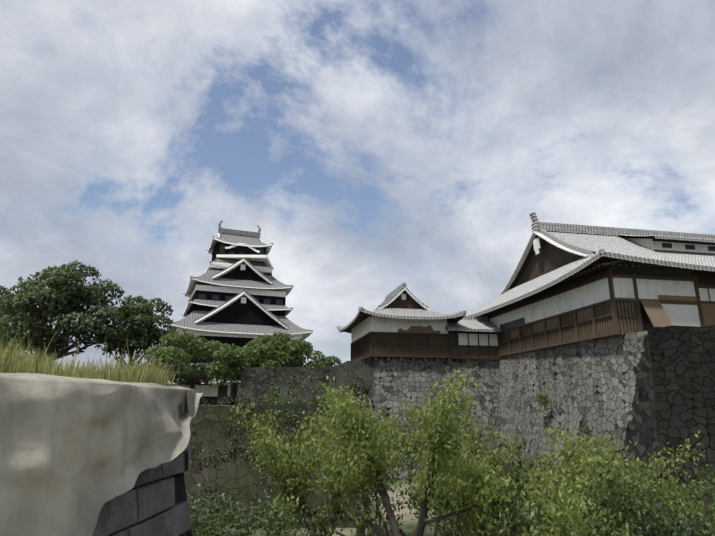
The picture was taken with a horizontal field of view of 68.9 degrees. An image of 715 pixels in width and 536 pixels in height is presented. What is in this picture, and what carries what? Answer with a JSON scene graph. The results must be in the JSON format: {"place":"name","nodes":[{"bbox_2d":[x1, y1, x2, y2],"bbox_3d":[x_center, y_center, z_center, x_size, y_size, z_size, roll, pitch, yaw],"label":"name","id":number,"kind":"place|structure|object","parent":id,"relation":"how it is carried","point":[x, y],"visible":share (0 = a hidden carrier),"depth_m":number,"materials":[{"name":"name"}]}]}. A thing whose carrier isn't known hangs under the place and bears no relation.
{"place":"outdoors","nodes":[
{"label":"outdoors","id":0,"kind":"place"},
{"bbox_2d":[0,0,714,371],"label":"sky","id":1,"kind":"structure","parent":0,"point":[377,146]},
{"bbox_2d":[339,314,460,362],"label":"turret walls","id":2,"kind":"structure","parent":0,"point":[374,337],"depth_m":45.66,"materials":[{"name":"brown wood"}]},
{"bbox_2d":[337,283,466,332],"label":"turret roof","id":3,"kind":"structure","parent":2,"relation":"on","point":[394,305],"depth_m":47.39,"materials":[{"name":"grey tile"}]},
{"bbox_2d":[401,294,405,299],"bbox_3d":[4.274,2.649,48.186,0.440,0.550,0.060,3,-15,-11],"label":"gable ornament","id":4,"kind":"object","parent":3,"relation":"attached to","point":[403,296],"visible":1,"depth_m":48.14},
{"bbox_2d":[192,480,696,535],"bbox_3d":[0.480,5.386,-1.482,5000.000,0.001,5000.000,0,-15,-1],"label":"ground","id":5,"kind":"structure","parent":0,"point":[408,526],"depth_m":25.71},
{"bbox_2d":[133,472,191,535],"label":"stone wall","id":6,"kind":"structure","parent":5,"relation":"on","point":[180,490],"depth_m":9.07,"materials":[{"name":"grey stone"}]},
{"bbox_2d":[0,373,202,535],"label":"tarpaulin","id":7,"kind":"object","parent":6,"relation":"on","point":[76,454],"visible":0.98,"depth_m":5.84,"materials":[{"name":"white fabric"}]},
{"bbox_2d":[180,391,192,472],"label":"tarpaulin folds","id":8,"kind":"object","parent":7,"relation":"attached to","point":[188,449],"visible":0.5,"depth_m":9.23,"materials":[{"name":"beige fabric"}]},
{"bbox_2d":[92,452,190,535],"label":"stone blocks","id":9,"kind":"structure","parent":6,"relation":"attached to","point":[151,508],"depth_m":7.73,"materials":[{"name":"grey stone"}]},
{"bbox_2d":[189,481,256,535],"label":"bushes","id":10,"kind":"object","parent":5,"relation":"on","point":[199,519],"visible":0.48,"depth_m":17.62,"materials":[{"name":"green plant"}]},
{"bbox_2d":[184,404,368,528],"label":"stone wall","id":11,"kind":"structure","parent":5,"relation":"on","point":[209,423],"depth_m":25.94,"materials":[{"name":"stone"},{"name":"light leaf"},{"name":"dark leaf"}]},
{"bbox_2d":[191,403,315,514],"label":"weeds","id":12,"kind":"object","parent":11,"relation":"on","point":[241,446],"visible":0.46,"depth_m":25.96,"materials":[{"name":"green plant"}]},
{"bbox_2d":[199,392,330,405],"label":"low weeds","id":13,"kind":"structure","parent":11,"relation":"on","point":[260,401],"depth_m":27.49,"materials":[{"name":"green plant"}]},
{"bbox_2d":[230,389,417,535],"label":"tree","id":14,"kind":"object","parent":5,"relation":"on","point":[301,462],"depth_m":16.90,"materials":[{"name":"green plant"}]},
{"bbox_2d":[309,390,431,535],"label":"tree","id":15,"kind":"object","parent":5,"relation":"on","point":[405,438],"depth_m":21.47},
{"bbox_2d":[301,366,517,535],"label":"tree","id":16,"kind":"object","parent":5,"relation":"on","point":[363,457],"depth_m":13.62,"materials":[{"name":"green plant"}]},
{"bbox_2d":[186,482,714,535],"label":"moat undergrowth","id":17,"kind":"object","parent":5,"relation":"on","point":[243,521],"visible":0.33,"depth_m":21.78,"materials":[{"name":"green plant"}]},
{"bbox_2d":[236,325,714,525],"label":"wall","id":18,"kind":"structure","parent":5,"relation":"on","point":[648,390],"depth_m":35.59,"materials":[{"name":"stone"}]},
{"bbox_2d":[266,373,321,404],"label":"ivy wall","id":19,"kind":"structure","parent":18,"relation":"attached to","point":[277,391],"depth_m":54.30,"materials":[{"name":"green plant"}]},
{"bbox_2d":[315,377,389,415],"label":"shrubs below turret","id":20,"kind":"object","parent":18,"relation":"on","point":[358,389],"visible":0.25,"depth_m":44.94,"materials":[{"name":"green plant"}]},
{"bbox_2d":[436,389,685,463],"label":"wall plants","id":21,"kind":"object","parent":18,"relation":"on","point":[545,401],"visible":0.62,"depth_m":29.51,"materials":[{"name":"green plant"}]},
{"bbox_2d":[393,393,560,535],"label":"tree","id":22,"kind":"object","parent":5,"relation":"on","point":[525,467],"depth_m":18.80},
{"bbox_2d":[438,439,642,535],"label":"bush","id":23,"kind":"object","parent":5,"relation":"on","point":[476,477],"depth_m":12.53,"materials":[{"name":"green plant"}]},
{"bbox_2d":[423,425,714,535],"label":"bush","id":24,"kind":"object","parent":5,"relation":"on","point":[584,459],"depth_m":14.71,"materials":[{"name":"green plant"}]},
{"bbox_2d":[512,439,672,500],"bbox_3d":[9.931,10.078,23.122,7.599,5.004,5.805,14,-20,-43],"label":"bush","id":25,"kind":"object","parent":5,"relation":"on","point":[547,482],"depth_m":23.53,"materials":[{"name":"green plant"}]},
{"bbox_2d":[485,455,714,535],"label":"bush","id":26,"kind":"object","parent":5,"relation":"on","point":[658,518],"depth_m":12.38,"materials":[{"name":"green plant"}]},
{"bbox_2d":[512,458,713,534],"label":"bush","id":27,"kind":"object","parent":5,"relation":"on","point":[661,479],"depth_m":18.91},
{"bbox_2d":[448,331,499,359],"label":"corridor walls","id":28,"kind":"structure","parent":0,"point":[472,345],"depth_m":46.73,"materials":[{"name":"brown wood"}]},
{"bbox_2d":[445,316,501,331],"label":"roof","id":29,"kind":"structure","parent":28,"relation":"on","point":[476,323],"depth_m":47.44,"materials":[{"name":"grey tile"}]},
{"bbox_2d":[479,260,714,356],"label":"palace hall walls","id":30,"kind":"structure","parent":0,"point":[607,299],"depth_m":34.08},
{"bbox_2d":[465,212,714,316],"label":"roof","id":31,"kind":"structure","parent":30,"relation":"on","point":[567,250],"depth_m":44.70,"materials":[{"name":"grey tile"}]},
{"bbox_2d":[533,237,539,254],"bbox_3d":[15.868,-1.904,46.095,0.100,1.400,0.900,3,-15,-11],"label":"gable ornament","id":32,"kind":"object","parent":31,"relation":"attached to","point":[536,242],"visible":1,"depth_m":46.02,"materials":[{"name":"paint"}]},
{"bbox_2d":[618,234,714,242],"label":"roof monitor","id":33,"kind":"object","parent":31,"relation":"on","point":[683,239],"depth_m":44.06,"materials":[{"name":"grey tile"}]},
{"bbox_2d":[626,238,714,254],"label":"palace clerestory wall","id":34,"kind":"structure","parent":0,"point":[675,246],"depth_m":44.85,"materials":[{"name":"white paint"}]},
{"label":"keep stone base","id":35,"kind":"object","parent":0,"visible":0},
{"bbox_2d":[170,241,301,379],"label":"keep walls","id":36,"kind":"structure","parent":35,"relation":"on","point":[248,312],"depth_m":102.76,"materials":[{"name":"black wood"}]},
{"bbox_2d":[166,257,312,339],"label":"keep roofs","id":37,"kind":"structure","parent":36,"relation":"attached to","point":[194,319],"depth_m":102.92,"materials":[{"name":"grey tile"}]},
{"bbox_2d":[206,228,272,254],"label":"roof","id":38,"kind":"structure","parent":36,"relation":"on","point":[235,237],"depth_m":113.11,"materials":[{"name":"grey tile"}]},
{"bbox_2d":[218,220,260,252],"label":"roof ornaments","id":39,"kind":"object","parent":38,"relation":"attached to","point":[238,248],"visible":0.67,"depth_m":109.69},
{"label":"ground","id":40,"kind":"structure","parent":0,"visible":0},
{"bbox_2d":[0,306,178,385],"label":"grass","id":41,"kind":"structure","parent":40,"relation":"on","point":[14,361],"depth_m":7.18,"materials":[{"name":"green plant"}]},
{"label":"terrace","id":42,"kind":"structure","parent":0,"visible":0},
{"bbox_2d":[0,310,13,353],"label":"tree","id":43,"kind":"object","parent":42,"relation":"on","point":[2,314],"visible":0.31,"depth_m":65.91,"materials":[{"name":"green plant"}]},
{"bbox_2d":[0,285,48,357],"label":"tree","id":44,"kind":"object","parent":42,"relation":"on","point":[4,292],"depth_m":73.59,"materials":[{"name":"green plant"}]},
{"bbox_2d":[0,260,124,363],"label":"camphor tree","id":45,"kind":"object","parent":42,"relation":"on","point":[28,298],"depth_m":54.12,"materials":[{"name":"green plant"}]},
{"bbox_2d":[94,295,172,368],"bbox_3d":[-26.259,9.210,60.274,9.719,12.983,9.857,0,-15,-1],"label":"tree","id":46,"kind":"object","parent":42,"relation":"on","point":[140,313],"depth_m":59.65,"materials":[{"name":"green plant"}]},
{"bbox_2d":[136,329,259,389],"bbox_3d":[-17.885,11.093,57.820,14.291,8.058,14.113,0,-15,-1],"label":"tree","id":47,"kind":"object","parent":42,"relation":"on","point":[229,355],"depth_m":56.22,"materials":[{"name":"green plant"}]},
{"bbox_2d":[164,382,237,404],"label":"white building walls","id":48,"kind":"structure","parent":42,"relation":"on","point":[210,394],"depth_m":69.55,"materials":[{"name":"white paint"}]},
{"bbox_2d":[161,363,240,384],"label":"tree","id":49,"kind":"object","parent":48,"relation":"on","point":[239,381],"depth_m":72.35,"materials":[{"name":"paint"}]},
{"bbox_2d":[225,345,275,383],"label":"tree","id":50,"kind":"object","parent":42,"relation":"on","point":[246,359],"depth_m":69.21,"materials":[{"name":"green plant"}]},
{"bbox_2d":[244,331,326,369],"bbox_3d":[-9.054,11.944,62.400,10.843,8.748,12.715,0,-15,-1],"label":"tree","id":51,"kind":"object","parent":42,"relation":"on","point":[268,344],"depth_m":60.11,"materials":[{"name":"green plant"}]},
{"bbox_2d":[311,355,341,367],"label":"tree","id":52,"kind":"object","parent":42,"relation":"on","point":[331,361],"depth_m":79.34,"materials":[{"name":"green plant"}]}
]}

